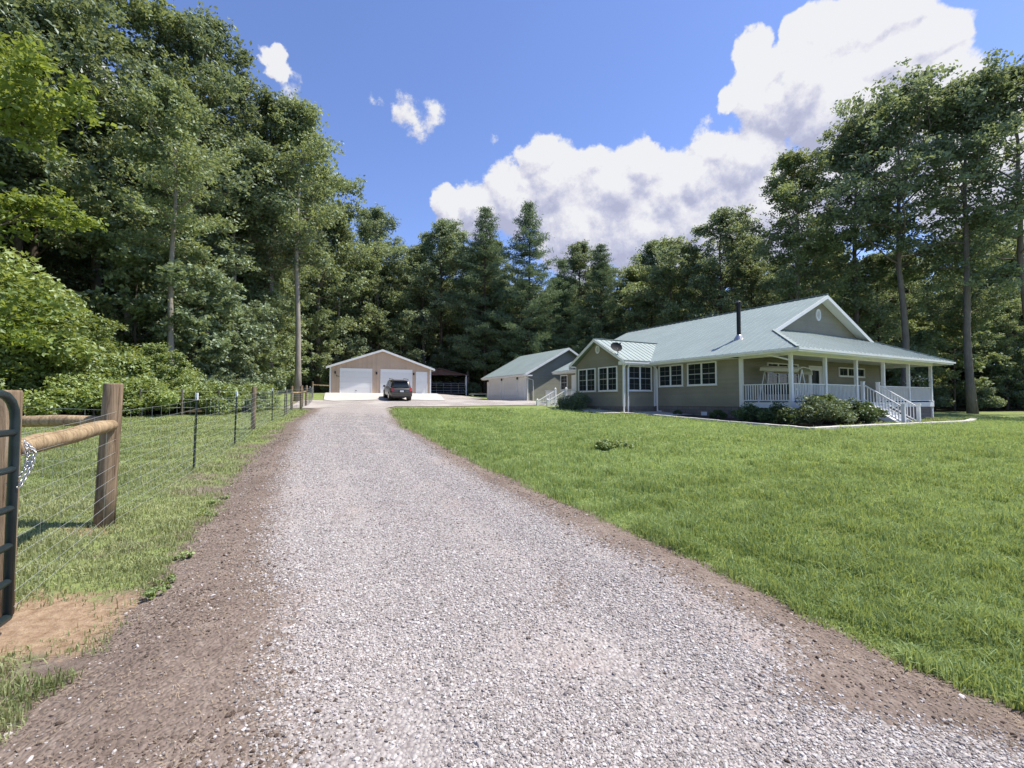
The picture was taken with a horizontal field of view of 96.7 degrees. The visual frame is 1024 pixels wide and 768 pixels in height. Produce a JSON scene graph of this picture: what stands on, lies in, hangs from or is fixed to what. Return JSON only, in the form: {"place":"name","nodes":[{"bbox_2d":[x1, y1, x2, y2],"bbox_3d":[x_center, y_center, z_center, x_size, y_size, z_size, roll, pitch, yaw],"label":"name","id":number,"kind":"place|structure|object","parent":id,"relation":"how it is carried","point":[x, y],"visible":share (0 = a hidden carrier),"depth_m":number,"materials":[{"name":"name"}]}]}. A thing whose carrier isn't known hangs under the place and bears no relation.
{"place":"outdoors","nodes":[
{"label":"outdoors","id":0,"kind":"place"},
{"bbox_2d":[0,407,1023,767],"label":"gravel driveway","id":1,"kind":"structure","parent":0,"point":[140,713],"depth_m":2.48,"materials":[{"name":"grey gravel"}]},
{"bbox_2d":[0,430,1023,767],"bbox_3d":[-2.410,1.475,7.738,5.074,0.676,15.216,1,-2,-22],"label":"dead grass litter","id":2,"kind":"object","parent":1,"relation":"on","point":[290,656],"visible":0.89,"depth_m":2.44,"materials":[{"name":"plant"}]},
{"bbox_2d":[0,392,1023,734],"bbox_3d":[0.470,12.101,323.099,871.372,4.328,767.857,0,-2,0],"label":"ground","id":3,"kind":"structure","parent":0,"point":[30,624],"depth_m":4.42,"materials":[{"name":"green plant"}]},
{"bbox_2d":[0,390,20,626],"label":"farm gate","id":4,"kind":"structure","parent":3,"relation":"on","point":[9,510],"depth_m":2.69,"materials":[{"name":"metal"}]},
{"bbox_2d":[0,0,102,242],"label":"forest tree","id":5,"kind":"object","parent":3,"relation":"on","point":[28,156],"visible":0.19,"depth_m":21.97,"materials":[{"name":"green plant"}]},
{"bbox_2d":[0,30,117,356],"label":"yellow green tree","id":6,"kind":"object","parent":3,"relation":"on","point":[32,111],"visible":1,"depth_m":13.47,"materials":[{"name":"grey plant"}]},
{"bbox_2d":[0,246,124,389],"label":"leafy bush","id":7,"kind":"object","parent":3,"relation":"on","point":[13,369],"visible":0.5,"depth_m":17.25,"materials":[{"name":"green plant"}]},
{"bbox_2d":[0,295,131,414],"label":"young tree","id":8,"kind":"object","parent":3,"relation":"on","point":[100,329],"visible":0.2,"depth_m":19.42,"materials":[{"name":"green plant"}]},
{"bbox_2d":[0,0,136,268],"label":"forest tree","id":9,"kind":"object","parent":3,"relation":"on","point":[19,243],"visible":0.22,"depth_m":24.23,"materials":[{"name":"green plant"}]},
{"bbox_2d":[0,368,148,416],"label":"bush","id":10,"kind":"object","parent":3,"relation":"on","point":[67,391],"visible":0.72,"depth_m":16.81,"materials":[{"name":"green plant"}]},
{"bbox_2d":[30,337,159,414],"bbox_3d":[-18.171,-0.412,20.111,5.347,3.815,5.120,-1,-3,31],"label":"leafy bush","id":11,"kind":"object","parent":3,"relation":"on","point":[146,366],"visible":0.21,"depth_m":19.74,"materials":[{"name":"green plant"}]},
{"bbox_2d":[0,0,210,410],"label":"tall tree","id":12,"kind":"object","parent":3,"relation":"on","point":[18,22],"visible":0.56,"depth_m":23.18,"materials":[{"name":"green plant"}]},
{"bbox_2d":[13,81,207,331],"bbox_3d":[-26.932,-8.648,29.235,12.628,20.511,11.267,1,-3,-32],"label":"forest tree","id":13,"kind":"object","parent":3,"relation":"on","point":[88,283],"visible":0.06,"depth_m":28.33,"materials":[{"name":"green plant"}]},
{"bbox_2d":[43,110,187,334],"bbox_3d":[-24.051,-8.000,28.218,7.008,19.186,7.042,1,-2,-13],"label":"slender tree","id":14,"kind":"object","parent":3,"relation":"on","point":[130,183],"visible":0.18,"depth_m":27.38,"materials":[{"name":"green plant"}]},
{"bbox_2d":[4,0,237,317],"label":"tall tree","id":15,"kind":"object","parent":3,"relation":"on","point":[138,13],"visible":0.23,"depth_m":27.89,"materials":[{"name":"green plant"}]},
{"bbox_2d":[42,200,227,372],"bbox_3d":[-20.101,-4.006,24.342,7.626,11.372,9.082,-2,-3,42],"label":"understory tree","id":16,"kind":"object","parent":3,"relation":"on","point":[122,275],"visible":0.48,"depth_m":23.03,"materials":[{"name":"green plant"}]},
{"bbox_2d":[83,374,194,415],"bbox_3d":[-15.693,0.519,19.717,3.667,1.899,3.655,0,-2,-6],"label":"bush","id":17,"kind":"object","parent":3,"relation":"on","point":[153,400],"visible":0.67,"depth_m":18.93,"materials":[{"name":"green plant"}]},
{"bbox_2d":[119,342,195,412],"bbox_3d":[-16.507,-0.260,21.265,2.935,3.541,2.762,1,-2,-30],"label":"bush","id":18,"kind":"object","parent":3,"relation":"on","point":[160,354],"visible":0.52,"depth_m":21.04,"materials":[{"name":"green plant"}]},
{"bbox_2d":[0,381,329,616],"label":"wire fence","id":19,"kind":"object","parent":3,"relation":"on","point":[105,426],"visible":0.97,"depth_m":4.54,"materials":[{"name":"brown wood"}]},
{"bbox_2d":[130,364,206,412],"bbox_3d":[-16.451,0.246,21.579,3.377,2.409,3.234,-2,-3,41],"label":"leafy bush","id":20,"kind":"object","parent":3,"relation":"on","point":[176,373],"visible":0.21,"depth_m":21.41,"materials":[{"name":"green plant"}]},
{"bbox_2d":[96,67,248,377],"bbox_3d":[-17.227,-7.037,23.004,6.320,17.218,6.289,0,-2,-7],"label":"birch tree","id":21,"kind":"object","parent":3,"relation":"on","point":[172,104],"visible":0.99,"depth_m":22.69,"materials":[{"name":"green plant"}]},
{"bbox_2d":[86,128,300,363],"bbox_3d":[-22.289,-8.431,32.193,11.738,20.000,12.737,-2,-3,35],"label":"forest tree","id":22,"kind":"object","parent":3,"relation":"on","point":[231,268],"visible":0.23,"depth_m":31.64,"materials":[{"name":"green plant"}]},
{"bbox_2d":[0,405,390,747],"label":"verge grass","id":23,"kind":"structure","parent":3,"relation":"on","point":[49,540],"depth_m":4.90,"materials":[{"name":"green plant"}]},
{"bbox_2d":[104,0,286,271],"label":"tall tree","id":24,"kind":"object","parent":3,"relation":"on","point":[199,39],"visible":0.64,"depth_m":30.80,"materials":[{"name":"green plant"}]},
{"bbox_2d":[123,244,271,383],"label":"understory tree","id":25,"kind":"object","parent":3,"relation":"on","point":[203,291],"visible":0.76,"depth_m":24.30,"materials":[{"name":"green plant"}]},
{"bbox_2d":[140,278,279,382],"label":"understory tree","id":26,"kind":"object","parent":3,"relation":"on","point":[243,359],"visible":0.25,"depth_m":28.20,"materials":[{"name":"green plant"}]},
{"bbox_2d":[170,380,251,414],"bbox_3d":[-14.020,0.628,21.127,3.249,1.688,3.260,0,-2,3],"label":"bush","id":27,"kind":"object","parent":3,"relation":"on","point":[202,389],"visible":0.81,"depth_m":20.28,"materials":[{"name":"green plant"}]},
{"bbox_2d":[183,121,285,342],"bbox_3d":[-20.528,-8.890,33.617,7.674,20.908,7.637,1,-3,-35],"label":"slender tree","id":28,"kind":"object","parent":3,"relation":"on","point":[244,236],"visible":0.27,"depth_m":33.28,"materials":[{"name":"green plant"}]},
{"bbox_2d":[214,300,284,388],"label":"understory tree","id":29,"kind":"object","parent":3,"relation":"on","point":[268,379],"visible":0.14,"depth_m":32.02,"materials":[{"name":"green plant"}]},
{"bbox_2d":[233,382,279,411],"bbox_3d":[-13.710,0.698,23.425,3.046,1.582,3.056,0,-2,1],"label":"bush","id":30,"kind":"object","parent":3,"relation":"on","point":[245,389],"visible":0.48,"depth_m":22.94,"materials":[{"name":"green plant"}]},
{"bbox_2d":[227,273,303,379],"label":"understory tree","id":31,"kind":"object","parent":3,"relation":"on","point":[275,297],"visible":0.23,"depth_m":35.03,"materials":[{"name":"green plant"}]},
{"bbox_2d":[224,257,308,382],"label":"understory tree","id":32,"kind":"object","parent":3,"relation":"on","point":[276,285],"visible":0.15,"depth_m":37.04,"materials":[{"name":"green plant"}]},
{"bbox_2d":[215,210,335,339],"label":"forest tree","id":33,"kind":"object","parent":3,"relation":"on","point":[309,298],"visible":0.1,"depth_m":47.47,"materials":[{"name":"green plant"}]},
{"bbox_2d":[212,84,343,387],"bbox_3d":[-19.311,-10.902,36.794,9.519,24.894,9.749,-1,-2,17],"label":"tall tree","id":34,"kind":"object","parent":3,"relation":"on","point":[242,118],"visible":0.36,"depth_m":35.08,"materials":[{"name":"green plant"}]},
{"bbox_2d":[231,88,349,400],"bbox_3d":[-17.007,-10.661,35.667,8.985,24.597,9.028,1,-3,-34],"label":"tall tree","id":35,"kind":"object","parent":3,"relation":"on","point":[308,124],"visible":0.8,"depth_m":35.27,"materials":[{"name":"green plant"}]},
{"bbox_2d":[273,312,313,381],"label":"understory tree","id":36,"kind":"object","parent":3,"relation":"on","point":[304,322],"visible":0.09,"depth_m":45.06,"materials":[{"name":"green plant"}]},
{"bbox_2d":[285,218,354,392],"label":"forest tree","id":37,"kind":"object","parent":3,"relation":"on","point":[332,241],"visible":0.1,"depth_m":53.31,"materials":[{"name":"green plant"}]},
{"bbox_2d":[292,304,353,386],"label":"understory tree","id":38,"kind":"object","parent":3,"relation":"on","point":[319,318],"visible":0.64,"depth_m":49.82,"materials":[{"name":"green plant"}]},
{"bbox_2d":[281,159,391,392],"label":"tall tree","id":39,"kind":"object","parent":3,"relation":"on","point":[352,254],"visible":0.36,"depth_m":52.01,"materials":[{"name":"green plant"}]},
{"bbox_2d":[313,219,375,357],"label":"slender tree","id":40,"kind":"object","parent":3,"relation":"on","point":[347,231],"visible":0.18,"depth_m":55.70,"materials":[{"name":"green plant"}]},
{"bbox_2d":[320,332,371,363],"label":"understory tree","id":41,"kind":"object","parent":3,"relation":"on","point":[352,349],"visible":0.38,"depth_m":54.58,"materials":[{"name":"green plant"}]},
{"bbox_2d":[329,260,399,353],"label":"forest tree","id":42,"kind":"object","parent":3,"relation":"on","point":[369,293],"visible":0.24,"depth_m":58.99,"materials":[{"name":"green plant"}]},
{"bbox_2d":[341,202,407,348],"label":"tall tree","id":43,"kind":"object","parent":3,"relation":"on","point":[371,221],"visible":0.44,"depth_m":62.41,"materials":[{"name":"green plant"}]},
{"bbox_2d":[326,349,434,392],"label":"tan garage","id":44,"kind":"structure","parent":3,"relation":"on","point":[373,372],"depth_m":47.16,"materials":[{"name":"metal"}]},
{"bbox_2d":[339,368,371,392],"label":"garage door","id":45,"kind":"structure","parent":44,"relation":"in","point":[352,380],"depth_m":46.41,"materials":[{"name":"white paint"}]},
{"bbox_2d":[380,369,411,392],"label":"garage door","id":46,"kind":"structure","parent":44,"relation":"in","point":[395,374],"depth_m":47.77,"materials":[{"name":"white paint"}]},
{"bbox_2d":[336,236,427,349],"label":"broad tree","id":47,"kind":"object","parent":3,"relation":"on","point":[374,263],"visible":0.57,"depth_m":59.74,"materials":[{"name":"green plant"}]},
{"bbox_2d":[324,393,443,400],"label":"concrete apron","id":48,"kind":"object","parent":3,"relation":"on","point":[368,396],"visible":0.83,"depth_m":40.63,"materials":[{"name":"white concrete"}]},
{"bbox_2d":[383,378,411,400],"bbox_3d":[-9.901,0.419,39.201,2.120,1.812,4.610,1,2,-24],"label":"parked car","id":49,"kind":"object","parent":48,"relation":"on","point":[397,389],"visible":1,"depth_m":37.38,"materials":[{"name":"grey paint"}]},
{"bbox_2d":[366,309,429,362],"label":"understory tree","id":50,"kind":"object","parent":3,"relation":"on","point":[390,331],"visible":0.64,"depth_m":58.50,"materials":[{"name":"green plant"}]},
{"bbox_2d":[287,394,551,407],"bbox_3d":[-9.770,1.298,40.186,19.358,1.410,24.738,1,-2,-29],"label":"gravel court","id":51,"kind":"object","parent":3,"relation":"on","point":[453,400],"visible":0.84,"depth_m":35.15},
{"bbox_2d":[392,238,455,364],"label":"forest tree","id":52,"kind":"object","parent":3,"relation":"on","point":[421,256],"visible":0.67,"depth_m":63.05,"materials":[{"name":"green plant"}]},
{"bbox_2d":[377,218,487,375],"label":"broad tree","id":53,"kind":"object","parent":3,"relation":"on","point":[439,236],"visible":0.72,"depth_m":61.43,"materials":[{"name":"green plant"}]},
{"bbox_2d":[424,343,463,393],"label":"understory tree","id":54,"kind":"object","parent":3,"relation":"on","point":[442,357],"visible":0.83,"depth_m":61.44,"materials":[{"name":"green plant"}]},
{"bbox_2d":[431,368,468,395],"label":"carport","id":55,"kind":"object","parent":3,"relation":"on","point":[452,388],"visible":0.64,"depth_m":62.47,"materials":[{"name":"white paint"}]},
{"bbox_2d":[444,243,487,394],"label":"slender tree","id":56,"kind":"object","parent":3,"relation":"on","point":[460,279],"visible":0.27,"depth_m":61.53,"materials":[{"name":"green plant"}]},
{"bbox_2d":[441,206,533,395],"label":"white pine","id":57,"kind":"object","parent":3,"relation":"on","point":[474,329],"visible":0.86,"depth_m":59.41,"materials":[{"name":"green plant"}]},
{"bbox_2d":[461,278,523,365],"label":"forest tree","id":58,"kind":"object","parent":3,"relation":"on","point":[490,321],"visible":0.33,"depth_m":59.77,"materials":[{"name":"green plant"}]},
{"bbox_2d":[0,433,1023,767],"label":"soil clods","id":59,"kind":"object","parent":3,"relation":"on","point":[252,723],"visible":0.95,"depth_m":2.57,"materials":[{"name":"brown soil"}]},
{"bbox_2d":[2,224,1023,407],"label":"distant wood","id":60,"kind":"object","parent":3,"relation":"on","point":[960,402],"visible":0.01,"depth_m":55.70,"materials":[{"name":"green plant"}]},
{"bbox_2d":[481,200,575,364],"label":"white pine","id":61,"kind":"object","parent":3,"relation":"on","point":[525,224],"visible":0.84,"depth_m":57.32,"materials":[{"name":"green plant"}]},
{"bbox_2d":[481,348,578,400],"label":"detached garage","id":62,"kind":"structure","parent":3,"relation":"on","point":[530,377],"depth_m":41.65,"materials":[{"name":"white paint"}]},
{"bbox_2d":[532,258,593,353],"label":"white pine","id":63,"kind":"object","parent":3,"relation":"on","point":[569,306],"visible":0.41,"depth_m":59.57,"materials":[{"name":"green plant"}]},
{"bbox_2d":[555,390,591,409],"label":"evergreen bush","id":64,"kind":"object","parent":3,"relation":"on","point":[578,400],"visible":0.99,"depth_m":29.42,"materials":[{"name":"green plant"}]},
{"bbox_2d":[548,239,605,345],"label":"forest tree","id":65,"kind":"object","parent":3,"relation":"on","point":[579,252],"visible":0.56,"depth_m":62.16,"materials":[{"name":"green plant"}]},
{"bbox_2d":[569,243,633,352],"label":"white pine","id":66,"kind":"object","parent":3,"relation":"on","point":[605,300],"visible":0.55,"depth_m":56.63,"materials":[{"name":"green plant"}]},
{"bbox_2d":[603,261,660,338],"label":"forest tree","id":67,"kind":"object","parent":3,"relation":"on","point":[626,301],"visible":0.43,"depth_m":57.73,"materials":[{"name":"green plant"}]},
{"bbox_2d":[621,238,675,326],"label":"forest tree","id":68,"kind":"object","parent":3,"relation":"on","point":[647,256],"visible":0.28,"depth_m":62.12,"materials":[{"name":"green plant"}]},
{"bbox_2d":[623,271,705,327],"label":"forest tree","id":69,"kind":"object","parent":3,"relation":"on","point":[664,295],"visible":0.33,"depth_m":54.10,"materials":[{"name":"green plant"}]},
{"bbox_2d":[620,233,724,329],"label":"broad tree","id":70,"kind":"object","parent":3,"relation":"on","point":[671,311],"visible":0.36,"depth_m":52.31,"materials":[{"name":"green plant"}]},
{"bbox_2d":[646,203,783,321],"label":"broad tree","id":71,"kind":"object","parent":3,"relation":"on","point":[722,219],"visible":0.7,"depth_m":49.40,"materials":[{"name":"green plant"}]},
{"bbox_2d":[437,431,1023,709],"bbox_3d":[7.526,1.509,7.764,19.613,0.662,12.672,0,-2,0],"label":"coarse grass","id":72,"kind":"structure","parent":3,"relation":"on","point":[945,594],"depth_m":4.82,"materials":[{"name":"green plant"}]},
{"bbox_2d":[536,294,955,422],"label":"ranch house","id":73,"kind":"structure","parent":3,"relation":"on","point":[703,366],"depth_m":26.96,"materials":[{"name":"grey"}]},
{"bbox_2d":[578,368,595,391],"bbox_3d":[5.025,-0.234,30.622,0.085,1.585,1.890,1,-2,-28],"label":"window","id":74,"kind":"structure","parent":73,"relation":"in","point":[586,377],"depth_m":30.59,"materials":[{"name":"glass"}]},
{"bbox_2d":[598,366,617,391],"bbox_3d":[6.032,-0.304,28.749,0.085,1.585,1.840,1,-2,-28],"label":"window","id":75,"kind":"structure","parent":73,"relation":"in","point":[607,376],"depth_m":28.71,"materials":[{"name":"white paint"}]},
{"bbox_2d":[629,365,652,391],"bbox_3d":[7.906,-0.330,28.064,2.000,1.585,0.085,1,-2,-28],"label":"window","id":76,"kind":"structure","parent":73,"relation":"in","point":[640,378],"depth_m":28.07,"materials":[{"name":"white paint"}]},
{"bbox_2d":[658,364,683,386],"bbox_3d":[9.592,-0.484,27.554,0.085,1.335,1.900,1,-2,-28],"label":"window","id":77,"kind":"structure","parent":73,"relation":"in","point":[669,375],"depth_m":27.52,"materials":[{"name":"white paint"}]},
{"bbox_2d":[687,361,716,385],"bbox_3d":[10.651,-0.557,25.590,0.085,1.335,2.000,1,-2,-28],"label":"window","id":78,"kind":"structure","parent":73,"relation":"in","point":[700,373],"depth_m":25.56,"materials":[{"name":"white paint"}]},
{"bbox_2d":[758,366,812,401],"bbox_3d":[13.806,-0.019,23.055,1.224,1.937,2.134,1,-2,-28],"label":"porch swing","id":79,"kind":"object","parent":73,"relation":"on","point":[803,371],"visible":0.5,"depth_m":22.91,"materials":[{"name":"white paint"}]},
{"bbox_2d":[702,253,793,311],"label":"forest tree","id":80,"kind":"object","parent":3,"relation":"on","point":[757,270],"visible":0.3,"depth_m":50.59,"materials":[{"name":"green plant"}]},
{"bbox_2d":[620,413,956,426],"bbox_3d":[16.027,1.729,24.473,23.021,0.660,12.983,0,-2,0],"label":"mulch bed","id":81,"kind":"object","parent":3,"relation":"on","point":[782,423],"visible":0.23,"depth_m":22.15,"materials":[{"name":"soil"}]},
{"bbox_2d":[729,401,764,421],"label":"garden shrub","id":82,"kind":"object","parent":81,"relation":"on","point":[747,413],"visible":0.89,"depth_m":21.69,"materials":[{"name":"green plant"}]},
{"bbox_2d":[754,401,800,424],"bbox_3d":[11.999,1.334,20.582,1.988,1.188,1.775,0,-2,11],"label":"garden shrub","id":83,"kind":"object","parent":81,"relation":"on","point":[775,414],"visible":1,"depth_m":20.17,"materials":[{"name":"green plant"}]},
{"bbox_2d":[791,394,843,425],"bbox_3d":[13.445,1.186,20.053,2.020,1.541,2.144,-1,-2,14],"label":"garden shrub","id":84,"kind":"object","parent":81,"relation":"on","point":[813,409],"visible":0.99,"depth_m":19.68,"materials":[{"name":"green plant"}]},
{"bbox_2d":[843,397,880,423],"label":"garden shrub","id":85,"kind":"object","parent":81,"relation":"on","point":[866,413],"visible":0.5,"depth_m":21.22,"materials":[{"name":"green plant"}]},
{"bbox_2d":[729,146,869,302],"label":"tall tree","id":86,"kind":"object","parent":3,"relation":"on","point":[786,191],"visible":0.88,"depth_m":42.44,"materials":[{"name":"green plant"}]},
{"bbox_2d":[776,248,851,304],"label":"forest tree","id":87,"kind":"object","parent":3,"relation":"on","point":[806,287],"visible":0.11,"depth_m":48.95,"materials":[{"name":"green plant"}]},
{"bbox_2d":[653,414,975,429],"bbox_3d":[17.901,1.964,25.695,18.473,0.530,8.341,1,-2,-28],"label":"stone edging","id":88,"kind":"object","parent":3,"relation":"on","point":[829,427],"visible":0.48,"depth_m":20.50,"materials":[{"name":"grey stone"}]},
{"bbox_2d":[777,109,927,325],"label":"tall tree","id":89,"kind":"object","parent":3,"relation":"on","point":[872,276],"visible":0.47,"depth_m":43.38,"materials":[{"name":"green plant"}]},
{"bbox_2d":[833,300,891,341],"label":"understory tree","id":90,"kind":"object","parent":3,"relation":"on","point":[865,322],"visible":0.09,"depth_m":43.54,"materials":[{"name":"green plant"}]},
{"bbox_2d":[831,251,963,355],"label":"forest tree","id":91,"kind":"object","parent":3,"relation":"on","point":[889,328],"visible":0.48,"depth_m":43.33,"materials":[{"name":"green plant"}]},
{"bbox_2d":[803,57,1023,401],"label":"tall tree","id":92,"kind":"object","parent":3,"relation":"on","point":[901,101],"visible":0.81,"depth_m":38.62,"materials":[{"name":"green plant"}]},
{"bbox_2d":[882,329,954,401],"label":"understory tree","id":93,"kind":"object","parent":3,"relation":"on","point":[920,335],"visible":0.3,"depth_m":43.85,"materials":[{"name":"green plant"}]},
{"bbox_2d":[883,258,978,383],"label":"forest tree","id":94,"kind":"object","parent":3,"relation":"on","point":[918,279],"visible":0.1,"depth_m":50.16,"materials":[{"name":"green plant"}]},
{"bbox_2d":[911,384,954,410],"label":"wood edge shrub","id":95,"kind":"object","parent":3,"relation":"on","point":[942,397],"visible":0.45,"depth_m":43.64,"materials":[{"name":"green plant"}]},
{"bbox_2d":[865,65,1023,413],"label":"tall tree","id":96,"kind":"object","parent":3,"relation":"on","point":[969,262],"visible":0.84,"depth_m":36.87,"materials":[{"name":"green plant"}]},
{"bbox_2d":[900,299,1009,409],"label":"understory tree","id":97,"kind":"object","parent":3,"relation":"on","point":[979,361],"visible":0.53,"depth_m":44.85,"materials":[{"name":"green plant"}]},
{"bbox_2d":[909,230,1018,348],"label":"forest tree","id":98,"kind":"object","parent":3,"relation":"on","point":[994,301],"visible":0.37,"depth_m":43.00,"materials":[{"name":"green plant"}]},
{"bbox_2d":[908,47,1023,323],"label":"tall tree","id":99,"kind":"object","parent":3,"relation":"on","point":[1018,250],"visible":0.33,"depth_m":37.09,"materials":[{"name":"green plant"}]},
{"bbox_2d":[958,385,1006,410],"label":"wood edge shrub","id":100,"kind":"object","parent":3,"relation":"on","point":[987,397],"visible":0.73,"depth_m":43.53,"materials":[{"name":"green plant"}]},
{"bbox_2d":[954,282,1023,409],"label":"forest tree","id":101,"kind":"object","parent":3,"relation":"on","point":[1009,344],"visible":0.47,"depth_m":47.37,"materials":[{"name":"green plant"}]},
{"bbox_2d":[982,348,1023,409],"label":"understory tree","id":102,"kind":"object","parent":3,"relation":"on","point":[1006,366],"visible":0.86,"depth_m":45.38,"materials":[{"name":"green plant"}]},
{"bbox_2d":[16,0,1023,297],"label":"sky","id":103,"kind":"structure","parent":0,"point":[627,124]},
{"bbox_2d":[383,406,1023,712],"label":"lawn grass","id":104,"kind":"structure","parent":0,"point":[910,628],"depth_m":6.31,"materials":[{"name":"green plant"}]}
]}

